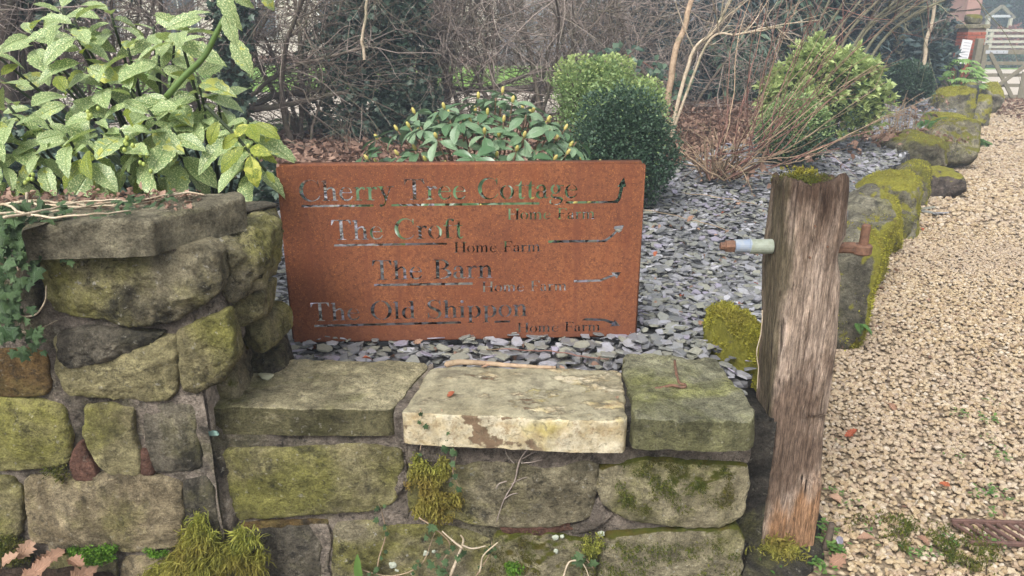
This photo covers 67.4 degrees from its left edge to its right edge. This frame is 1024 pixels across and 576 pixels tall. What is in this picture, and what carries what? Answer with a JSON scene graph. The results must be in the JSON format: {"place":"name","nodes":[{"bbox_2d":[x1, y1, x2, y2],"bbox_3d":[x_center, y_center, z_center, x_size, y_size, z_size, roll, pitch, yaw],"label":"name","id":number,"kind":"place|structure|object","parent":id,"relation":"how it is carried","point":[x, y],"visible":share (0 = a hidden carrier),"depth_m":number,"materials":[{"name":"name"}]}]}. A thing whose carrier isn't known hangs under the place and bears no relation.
{"place":"outdoors","nodes":[
{"label":"outdoors","id":0,"kind":"place"},
{"bbox_2d":[5,0,118,124],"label":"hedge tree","id":1,"kind":"object","parent":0,"point":[35,47],"visible":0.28,"depth_m":5.94,"materials":[{"name":"brown plant"}]},
{"bbox_2d":[18,0,132,110],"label":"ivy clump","id":2,"kind":"object","parent":1,"relation":"attached to","point":[30,93],"visible":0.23,"depth_m":5.84,"materials":[{"name":"green plant"}]},
{"bbox_2d":[21,66,558,91],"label":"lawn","id":3,"kind":"structure","parent":0,"point":[472,72],"depth_m":18.30,"materials":[{"name":"green plant"}]},
{"bbox_2d":[59,92,575,130],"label":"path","id":4,"kind":"structure","parent":0,"point":[297,111],"depth_m":11.14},
{"bbox_2d":[52,60,960,190],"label":"garden ground","id":5,"kind":"structure","parent":0,"point":[674,103],"depth_m":12.91,"materials":[{"name":"soil"}]},
{"bbox_2d":[1,0,121,130],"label":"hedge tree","id":6,"kind":"object","parent":5,"relation":"on","point":[19,69],"visible":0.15,"depth_m":5.87,"materials":[{"name":"brown plant"}]},
{"bbox_2d":[0,104,137,187],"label":"ivy clump","id":7,"kind":"object","parent":5,"relation":"on","point":[19,132],"visible":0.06,"depth_m":5.06,"materials":[{"name":"green plant"}]},
{"bbox_2d":[0,0,145,165],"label":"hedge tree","id":8,"kind":"object","parent":5,"relation":"on","point":[9,26],"visible":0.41,"depth_m":5.69,"materials":[{"name":"brown plant"}]},
{"bbox_2d":[0,0,194,129],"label":"hedge shrub","id":9,"kind":"object","parent":5,"relation":"on","point":[27,48],"visible":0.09,"depth_m":5.93,"materials":[{"name":"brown plant"}]},
{"bbox_2d":[0,0,199,136],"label":"hedge shrub","id":10,"kind":"object","parent":5,"relation":"on","point":[89,90],"visible":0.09,"depth_m":6.10,"materials":[{"name":"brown plant"}]},
{"bbox_2d":[0,0,296,200],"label":"spotted laurel","id":11,"kind":"object","parent":5,"relation":"on","point":[146,162],"visible":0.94,"depth_m":2.44,"materials":[{"name":"green plant"}]},
{"bbox_2d":[0,0,315,143],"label":"hedge shrub","id":12,"kind":"object","parent":5,"relation":"on","point":[152,7],"visible":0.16,"depth_m":6.79,"materials":[{"name":"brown plant"}]},
{"bbox_2d":[39,129,307,210],"bbox_3d":[-2.115,-0.635,4.816,1.753,0.728,0.939,0,18,0],"label":"ivy clump","id":13,"kind":"object","parent":5,"relation":"on","point":[270,193],"visible":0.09,"depth_m":4.62,"materials":[{"name":"green plant"}]},
{"bbox_2d":[115,0,313,109],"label":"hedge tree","id":14,"kind":"object","parent":5,"relation":"on","point":[233,63],"visible":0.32,"depth_m":6.56,"materials":[{"name":"brown plant"}]},
{"bbox_2d":[204,0,261,139],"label":"ivy clump","id":15,"kind":"object","parent":14,"relation":"attached to","point":[244,99],"visible":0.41,"depth_m":6.57,"materials":[{"name":"green plant"}]},
{"bbox_2d":[21,0,480,146],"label":"hedge shrub","id":16,"kind":"object","parent":5,"relation":"on","point":[269,82],"visible":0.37,"depth_m":7.01,"materials":[{"name":"brown plant"}]},
{"bbox_2d":[46,0,499,62],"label":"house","id":17,"kind":"structure","parent":5,"relation":"on","point":[204,21],"depth_m":25.51,"materials":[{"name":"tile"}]},
{"bbox_2d":[258,0,347,139],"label":"hedge tree","id":18,"kind":"object","parent":5,"relation":"on","point":[301,119],"visible":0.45,"depth_m":7.26,"materials":[{"name":"brown plant"}]},
{"bbox_2d":[152,0,487,149],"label":"hedge shrub","id":19,"kind":"object","parent":5,"relation":"on","point":[283,66],"visible":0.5,"depth_m":7.08,"materials":[{"name":"brown plant"}]},
{"bbox_2d":[248,1,447,142],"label":"fallen bough","id":20,"kind":"object","parent":5,"relation":"on","point":[259,108],"visible":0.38,"depth_m":7.16,"materials":[{"name":"wood"}]},
{"bbox_2d":[293,0,441,143],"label":"ivy clump","id":21,"kind":"object","parent":5,"relation":"on","point":[385,96],"visible":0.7,"depth_m":7.38,"materials":[{"name":"green plant"}]},
{"bbox_2d":[362,0,443,137],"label":"ivy clump","id":22,"kind":"object","parent":5,"relation":"on","point":[422,5],"visible":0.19,"depth_m":7.67,"materials":[{"name":"green plant"}]},
{"bbox_2d":[260,0,588,142],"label":"hedge shrub","id":23,"kind":"object","parent":5,"relation":"on","point":[443,37],"visible":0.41,"depth_m":7.97,"materials":[{"name":"brown plant"}]},
{"bbox_2d":[2,89,849,196],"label":"leaf litter","id":24,"kind":"object","parent":5,"relation":"on","point":[338,153],"visible":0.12,"depth_m":7.27,"materials":[{"name":"plant"}]},
{"bbox_2d":[255,0,672,126],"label":"hedge shrub","id":25,"kind":"object","parent":5,"relation":"on","point":[489,64],"visible":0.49,"depth_m":7.86,"materials":[{"name":"brown plant"}]},
{"bbox_2d":[445,5,577,109],"bbox_3d":[0.371,-2.786,8.842,2.092,1.647,1.096,4,19,13],"label":"fallen bough","id":26,"kind":"object","parent":5,"relation":"on","point":[508,83],"visible":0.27,"depth_m":8.84,"materials":[{"name":"wood"}]},
{"bbox_2d":[423,0,731,123],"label":"hedge shrub","id":27,"kind":"object","parent":5,"relation":"on","point":[535,80],"visible":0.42,"depth_m":8.45,"materials":[{"name":"brown plant"}]},
{"bbox_2d":[478,0,736,122],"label":"hedge shrub","id":28,"kind":"object","parent":5,"relation":"on","point":[607,39],"visible":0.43,"depth_m":8.67,"materials":[{"name":"brown plant"}]},
{"bbox_2d":[548,51,671,156],"bbox_3d":[0.736,-1.322,5.841,0.911,0.918,0.671,10,21,28],"label":"box bush","id":29,"kind":"object","parent":5,"relation":"on","point":[571,86],"visible":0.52,"depth_m":5.71,"materials":[{"name":"green plant"}]},
{"bbox_2d":[585,40,694,100],"bbox_3d":[1.269,-2.009,7.607,1.104,0.853,0.414,0,18,0],"label":"bramble","id":30,"kind":"object","parent":5,"relation":"on","point":[651,72],"visible":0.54,"depth_m":7.58,"materials":[{"name":"brown plant"}]},
{"bbox_2d":[558,0,735,97],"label":"evergreen tree","id":31,"kind":"object","parent":5,"relation":"on","point":[656,25],"visible":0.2,"depth_m":12.10,"materials":[{"name":"brown plant"}]},
{"bbox_2d":[468,0,834,114],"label":"hedge shrub","id":32,"kind":"object","parent":5,"relation":"on","point":[699,49],"visible":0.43,"depth_m":9.63,"materials":[{"name":"brown plant"}]},
{"bbox_2d":[662,0,693,129],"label":"young tree","id":33,"kind":"object","parent":5,"relation":"on","point":[673,61],"visible":0.78,"depth_m":7.37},
{"bbox_2d":[656,0,747,136],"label":"young tree","id":34,"kind":"object","parent":5,"relation":"on","point":[720,22],"visible":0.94,"depth_m":7.30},
{"bbox_2d":[630,0,814,99],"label":"evergreen tree","id":35,"kind":"object","parent":5,"relation":"on","point":[738,11],"visible":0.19,"depth_m":12.29,"materials":[{"name":"green plant"}]},
{"bbox_2d":[671,0,831,136],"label":"young tree","id":36,"kind":"object","parent":5,"relation":"on","point":[699,59],"visible":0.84,"depth_m":6.97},
{"bbox_2d":[721,49,815,103],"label":"box bush","id":37,"kind":"object","parent":5,"relation":"on","point":[754,94],"visible":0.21,"depth_m":10.81,"materials":[{"name":"green plant"}]},
{"bbox_2d":[687,0,887,99],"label":"evergreen tree","id":38,"kind":"object","parent":5,"relation":"on","point":[784,46],"visible":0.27,"depth_m":12.03,"materials":[{"name":"green plant"}]},
{"bbox_2d":[703,0,896,67],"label":"evergreen tree","id":39,"kind":"object","parent":5,"relation":"on","point":[854,38],"depth_m":13.53,"materials":[{"name":"green plant"}]},
{"bbox_2d":[779,0,897,40],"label":"hazel stem","id":40,"kind":"object","parent":5,"relation":"on","point":[820,19],"visible":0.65,"depth_m":9.35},
{"bbox_2d":[786,0,964,82],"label":"evergreen tree","id":41,"kind":"object","parent":5,"relation":"on","point":[910,43],"visible":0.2,"depth_m":13.90,"materials":[{"name":"green plant"}]},
{"bbox_2d":[887,0,954,94],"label":"ivy clump","id":42,"kind":"object","parent":5,"relation":"on","point":[944,31],"visible":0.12,"depth_m":14.47,"materials":[{"name":"green plant"}]},
{"bbox_2d":[932,59,990,89],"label":"palmate shrub","id":43,"kind":"object","parent":5,"relation":"on","point":[978,71],"visible":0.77,"depth_m":14.22,"materials":[{"name":"green plant"}]},
{"bbox_2d":[953,39,972,83],"bbox_3d":[9.334,-4.597,15.982,0.240,1.081,0.105,1,18,-15],"label":"notice board","id":44,"kind":"object","parent":5,"relation":"on","point":[965,47],"visible":0.75,"depth_m":15.88,"materials":[{"name":"white plastic"}]},
{"bbox_2d":[941,0,990,70],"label":"evergreen tree","id":45,"kind":"object","parent":5,"relation":"on","point":[954,35],"visible":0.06,"depth_m":18.32,"materials":[{"name":"green plant"}]},
{"bbox_2d":[259,91,956,394],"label":"slate chips","id":46,"kind":"object","parent":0,"point":[743,293],"visible":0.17,"depth_m":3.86,"materials":[{"name":"stone"}]},
{"bbox_2d":[276,160,645,348],"bbox_3d":[-0.158,0.009,2.620,1.188,0.876,0.040,-1,19,-3],"label":"house name sign","id":47,"kind":"object","parent":46,"relation":"on","point":[322,269],"visible":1,"depth_m":2.55,"materials":[{"name":"metal"}]},
{"bbox_2d":[350,86,600,252],"bbox_3d":[-0.140,-0.474,3.421,1.203,0.800,0.716,0,18,0],"label":"rhododendron","id":48,"kind":"object","parent":46,"relation":"on","point":[456,127],"visible":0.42,"depth_m":3.30,"materials":[{"name":"green plant"}]},
{"bbox_2d":[309,158,879,367],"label":"leaf fragments","id":49,"kind":"object","parent":46,"relation":"on","point":[593,363],"visible":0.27,"depth_m":3.58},
{"bbox_2d":[560,69,687,206],"bbox_3d":[0.691,-0.886,4.830,0.848,0.946,0.815,0,18,0],"label":"box ball","id":50,"kind":"object","parent":46,"relation":"on","point":[630,130],"visible":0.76,"depth_m":4.65,"materials":[{"name":"green plant"}]},
{"bbox_2d":[700,299,760,390],"bbox_3d":[0.760,0.308,2.645,0.238,0.515,0.403,-4,19,-11],"label":"moss","id":51,"kind":"object","parent":46,"relation":"on","point":[730,329],"visible":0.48,"depth_m":2.52,"materials":[{"name":"plant"}]},
{"bbox_2d":[748,89,846,165],"bbox_3d":[2.449,-1.397,6.641,0.772,0.631,0.704,0,18,0],"label":"box ball","id":52,"kind":"object","parent":46,"relation":"on","point":[823,134],"visible":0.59,"depth_m":6.48,"materials":[{"name":"green plant"}]},
{"bbox_2d":[668,0,949,192],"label":"bare shrub","id":53,"kind":"object","parent":46,"relation":"on","point":[722,171],"visible":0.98,"depth_m":5.60,"materials":[{"name":"plant"}]},
{"bbox_2d":[677,95,951,188],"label":"leaf litter","id":54,"kind":"object","parent":46,"relation":"on","point":[810,159],"visible":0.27,"depth_m":7.00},
{"bbox_2d":[752,29,899,143],"bbox_3d":[3.126,-1.976,7.655,1.342,1.159,1.182,-13,22,-33],"label":"variegated bush","id":55,"kind":"object","parent":46,"relation":"on","point":[867,109],"visible":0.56,"depth_m":7.46,"materials":[{"name":"green plant"}]},
{"bbox_2d":[814,0,916,101],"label":"hazel stem","id":56,"kind":"object","parent":46,"relation":"on","point":[887,8],"visible":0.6,"depth_m":9.43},
{"bbox_2d":[853,168,923,238],"bbox_3d":[2.959,-0.658,6.073,0.569,0.578,0.714,9,20,24],"label":"boulder","id":57,"kind":"object","parent":46,"relation":"on","point":[905,187],"visible":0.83,"depth_m":5.80,"materials":[{"name":"plant"}]},
{"bbox_2d":[836,91,969,148],"bbox_3d":[4.167,-1.838,8.397,1.656,0.608,1.405,0,18,0],"label":"dry clump","id":58,"kind":"object","parent":46,"relation":"on","point":[885,138],"visible":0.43,"depth_m":8.42,"materials":[{"name":"brown plant"}]},
{"bbox_2d":[883,56,935,105],"bbox_3d":[6.126,-3.201,11.898,0.884,0.756,0.826,0,18,0],"label":"box ball","id":59,"kind":"object","parent":46,"relation":"on","point":[901,73],"visible":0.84,"depth_m":11.71,"materials":[{"name":"green plant"}]},
{"bbox_2d":[876,129,947,166],"bbox_3d":[4.316,-1.483,8.269,0.687,0.451,0.849,4,19,11],"label":"boulder","id":60,"kind":"object","parent":46,"relation":"on","point":[930,149],"visible":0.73,"depth_m":7.94,"materials":[{"name":"stone"}]},
{"bbox_2d":[864,0,963,53],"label":"hazel stem","id":61,"kind":"object","parent":46,"relation":"on","point":[877,34],"visible":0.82,"depth_m":9.52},
{"bbox_2d":[922,0,971,64],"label":"hedge tree","id":62,"kind":"object","parent":46,"relation":"on","point":[925,50],"visible":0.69,"depth_m":12.32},
{"bbox_2d":[871,0,1023,93],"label":"hazel stem","id":63,"kind":"object","parent":46,"relation":"on","point":[897,26],"visible":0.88,"depth_m":9.44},
{"bbox_2d":[499,34,742,575],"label":"ground","id":64,"kind":"structure","parent":0,"point":[551,60],"depth_m":63.85,"materials":[{"name":"soil"}]},
{"bbox_2d":[0,566,114,575],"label":"soil mound","id":65,"kind":"object","parent":64,"relation":"on","point":[18,571],"visible":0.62,"depth_m":2.12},
{"bbox_2d":[15,539,36,558],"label":"fallen leaf","id":66,"kind":"object","parent":65,"relation":"on","point":[23,550],"visible":1,"depth_m":2.09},
{"bbox_2d":[22,568,35,575],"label":"fallen leaf","id":67,"kind":"object","parent":65,"relation":"on","point":[24,572],"visible":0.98,"depth_m":2.03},
{"bbox_2d":[26,556,54,575],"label":"fallen leaf","id":68,"kind":"object","parent":67,"relation":"on","point":[39,567],"visible":1,"depth_m":2.02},
{"bbox_2d":[0,191,293,575],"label":"tall wall","id":69,"kind":"structure","parent":64,"relation":"on","point":[167,331],"depth_m":1.99,"materials":[{"name":"stone"}]},
{"bbox_2d":[0,533,33,568],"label":"moss","id":70,"kind":"object","parent":69,"relation":"attached to","point":[4,547],"depth_m":2.10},
{"bbox_2d":[66,542,118,566],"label":"cushion moss","id":71,"kind":"object","parent":69,"relation":"on","point":[106,551],"visible":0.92,"depth_m":2.10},
{"bbox_2d":[0,182,202,210],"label":"dry debris","id":72,"kind":"object","parent":69,"relation":"on","point":[10,198],"visible":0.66,"depth_m":1.95,"materials":[{"name":"brown plant"}]},
{"bbox_2d":[0,189,204,362],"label":"ivy","id":73,"kind":"object","parent":69,"relation":"attached to","point":[14,215],"visible":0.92,"depth_m":1.79,"materials":[{"name":"green plant"}]},
{"bbox_2d":[137,506,275,575],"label":"feathery moss","id":74,"kind":"object","parent":69,"relation":"attached to","point":[198,546],"visible":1,"depth_m":2.08,"materials":[{"name":"plant"}]},
{"bbox_2d":[208,353,776,575],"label":"wall","id":75,"kind":"structure","parent":64,"relation":"on","point":[317,454],"depth_m":2.13,"materials":[{"name":"grey stone"}]},
{"bbox_2d":[404,451,464,528],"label":"moss","id":76,"kind":"object","parent":75,"relation":"attached to","point":[430,508],"depth_m":2.10,"materials":[{"name":"plant"}]},
{"bbox_2d":[444,359,555,368],"bbox_3d":[-0.037,0.230,2.299,0.336,0.025,0.026,1,19,3],"label":"broken stick","id":77,"kind":"object","parent":75,"relation":"on","point":[449,363],"visible":1,"depth_m":2.30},
{"bbox_2d":[442,531,588,575],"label":"dead branch","id":78,"kind":"object","parent":75,"relation":"on","point":[462,545],"visible":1,"depth_m":2.14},
{"bbox_2d":[419,517,466,575],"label":"ivy sprig","id":79,"kind":"object","parent":78,"relation":"attached to","point":[439,541],"visible":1,"depth_m":2.14,"materials":[{"name":"green plant"}]},
{"bbox_2d":[580,532,604,560],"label":"wall moss","id":80,"kind":"object","parent":75,"relation":"attached to","point":[593,547],"depth_m":2.17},
{"bbox_2d":[487,530,740,575],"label":"wall moss","id":81,"kind":"object","parent":75,"relation":"attached to","point":[523,544],"depth_m":2.18,"materials":[{"name":"plant"}]},
{"bbox_2d":[614,457,737,518],"bbox_3d":[0.451,0.547,2.099,0.344,0.203,0.054,0,18,0],"label":"wall moss","id":82,"kind":"object","parent":75,"relation":"attached to","point":[656,486],"depth_m":2.10,"materials":[{"name":"plant"}]},
{"bbox_2d":[683,54,1021,68],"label":"verge","id":83,"kind":"structure","parent":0,"point":[994,68],"depth_m":32.55,"materials":[{"name":"green plant"}]},
{"bbox_2d":[984,5,1015,48],"bbox_3d":[23.968,-12.560,37.977,1.527,2.721,0.140,0,18,0],"label":"porch","id":84,"kind":"object","parent":83,"relation":"on","point":[1011,15],"visible":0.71,"depth_m":37.66,"materials":[{"name":"white wood"}]},
{"bbox_2d":[980,0,1023,49],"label":"evergreen tree","id":85,"kind":"object","parent":83,"relation":"on","point":[1015,8],"visible":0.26,"depth_m":40.45,"materials":[{"name":"green plant"}]},
{"bbox_2d":[984,23,1023,61],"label":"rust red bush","id":86,"kind":"object","parent":83,"relation":"on","point":[1006,38],"visible":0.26,"depth_m":36.34,"materials":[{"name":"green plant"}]},
{"bbox_2d":[985,29,1023,49],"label":"rail fence","id":87,"kind":"object","parent":83,"relation":"on","point":[990,40],"visible":0.65,"depth_m":34.24,"materials":[{"name":"white wood"}]},
{"bbox_2d":[985,48,1023,67],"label":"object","id":88,"kind":"object","parent":83,"relation":"on","point":[1013,57],"visible":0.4,"depth_m":32.89,"materials":[{"name":"green plant"}]},
{"bbox_2d":[744,98,1023,575],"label":"driveway","id":89,"kind":"structure","parent":0,"point":[843,571],"depth_m":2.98,"materials":[{"name":"gravel"}]},
{"bbox_2d":[742,513,823,575],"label":"post footing","id":90,"kind":"object","parent":89,"relation":"on","point":[754,564],"visible":0.4,"depth_m":2.24,"materials":[{"name":"stone"}]},
{"bbox_2d":[745,531,812,565],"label":"moss","id":91,"kind":"object","parent":90,"relation":"on","point":[778,547],"visible":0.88,"depth_m":2.27,"materials":[{"name":"plant"}]},
{"bbox_2d":[719,165,872,546],"bbox_3d":[0.772,0.285,2.231,0.412,1.283,0.177,0,18,0],"label":"gatepost","id":92,"kind":"object","parent":90,"relation":"on","point":[800,246],"visible":0.84,"depth_m":2.10,"materials":[{"name":"brown wood"}]},
{"bbox_2d":[836,220,884,350],"bbox_3d":[1.628,-0.009,3.840,0.381,0.681,0.399,7,20,19],"label":"boulder","id":93,"kind":"object","parent":89,"relation":"on","point":[859,279],"visible":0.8,"depth_m":3.67,"materials":[{"name":"stone"}]},
{"bbox_2d":[847,213,902,284],"bbox_3d":[2.127,-0.179,4.670,0.394,0.550,0.568,9,20,24],"label":"boulder","id":94,"kind":"object","parent":89,"relation":"on","point":[887,227],"visible":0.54,"depth_m":4.53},
{"bbox_2d":[847,183,903,252],"bbox_3d":[2.551,-0.462,5.487,0.495,0.508,0.554,8,20,23],"label":"boulder","id":95,"kind":"object","parent":89,"relation":"on","point":[871,199],"visible":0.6,"depth_m":5.34,"materials":[{"name":"stone"}]},
{"bbox_2d":[900,213,919,238],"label":"boulder","id":96,"kind":"object","parent":89,"relation":"on","point":[908,220],"visible":0.2,"depth_m":5.78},
{"bbox_2d":[896,158,933,206],"bbox_3d":[3.697,-0.971,7.090,0.351,0.439,0.689,10,21,27],"label":"boulder","id":97,"kind":"object","parent":89,"relation":"on","point":[922,169],"visible":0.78,"depth_m":6.89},
{"bbox_2d":[819,509,1021,575],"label":"weeds","id":98,"kind":"object","parent":89,"relation":"on","point":[950,556],"visible":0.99,"depth_m":2.35,"materials":[{"name":"plant"}]},
{"bbox_2d":[930,165,966,197],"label":"boulder","id":99,"kind":"object","parent":89,"relation":"on","point":[947,181],"visible":0.45,"depth_m":7.25,"materials":[{"name":"stone"}]},
{"bbox_2d":[924,116,981,167],"bbox_3d":[5.120,-1.708,9.011,0.557,0.628,1.026,7,20,19],"label":"boulder","id":100,"kind":"object","parent":89,"relation":"on","point":[960,153],"visible":0.63,"depth_m":8.62,"materials":[{"name":"stone"}]},
{"bbox_2d":[928,85,977,118],"bbox_3d":[7.115,-2.915,12.448,0.673,0.729,0.882,6,19,16],"label":"boulder","id":101,"kind":"object","parent":89,"relation":"on","point":[962,100],"visible":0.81,"depth_m":12.09,"materials":[{"name":"stone"}]},
{"bbox_2d":[969,38,984,82],"bbox_3d":[10.584,-4.997,17.583,0.140,1.360,0.140,0,18,0],"label":"gate post","id":102,"kind":"object","parent":89,"relation":"on","point":[978,49],"visible":0.42,"depth_m":17.42,"materials":[{"name":"brown wood"}]},
{"bbox_2d":[977,45,1023,98],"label":"field gate","id":103,"kind":"structure","parent":102,"relation":"attached to","point":[999,73],"depth_m":17.47,"materials":[{"name":"brown wood"}]},
{"bbox_2d":[973,94,992,125],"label":"boulder","id":104,"kind":"object","parent":89,"relation":"on","point":[983,110],"visible":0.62,"depth_m":12.57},
{"bbox_2d":[951,518,1023,546],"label":"drain grate","id":105,"kind":"object","parent":89,"relation":"on","point":[988,523],"visible":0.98,"depth_m":2.41,"materials":[{"name":"metal"}]},
{"bbox_2d":[979,81,1004,112],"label":"boulder","id":106,"kind":"object","parent":89,"relation":"on","point":[994,90],"visible":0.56,"depth_m":14.52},
{"bbox_2d":[996,97,1023,119],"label":"leaf litter","id":107,"kind":"object","parent":89,"relation":"on","point":[1012,107],"visible":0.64,"depth_m":15.26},
{"bbox_2d":[982,69,1023,94],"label":"courtyard","id":108,"kind":"structure","parent":0,"point":[1014,80],"depth_m":25.16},
{"bbox_2d":[948,0,982,78],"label":"brick gable","id":109,"kind":"structure","parent":108,"relation":"on","point":[972,4],"depth_m":24.56,"materials":[{"name":"brick"}]},
{"bbox_2d":[949,14,990,83],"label":"brick pier","id":110,"kind":"structure","parent":108,"relation":"on","point":[973,28],"depth_m":17.67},
{"label":"garden ground","id":111,"kind":"structure","parent":0,"visible":0},
{"bbox_2d":[249,28,387,135],"bbox_3d":[-1.838,-1.832,7.578,1.162,1.446,1.626,9,20,25],"label":"fallen bough","id":112,"kind":"object","parent":111,"relation":"on","point":[263,100],"visible":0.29,"depth_m":7.26,"materials":[{"name":"brown plant"}]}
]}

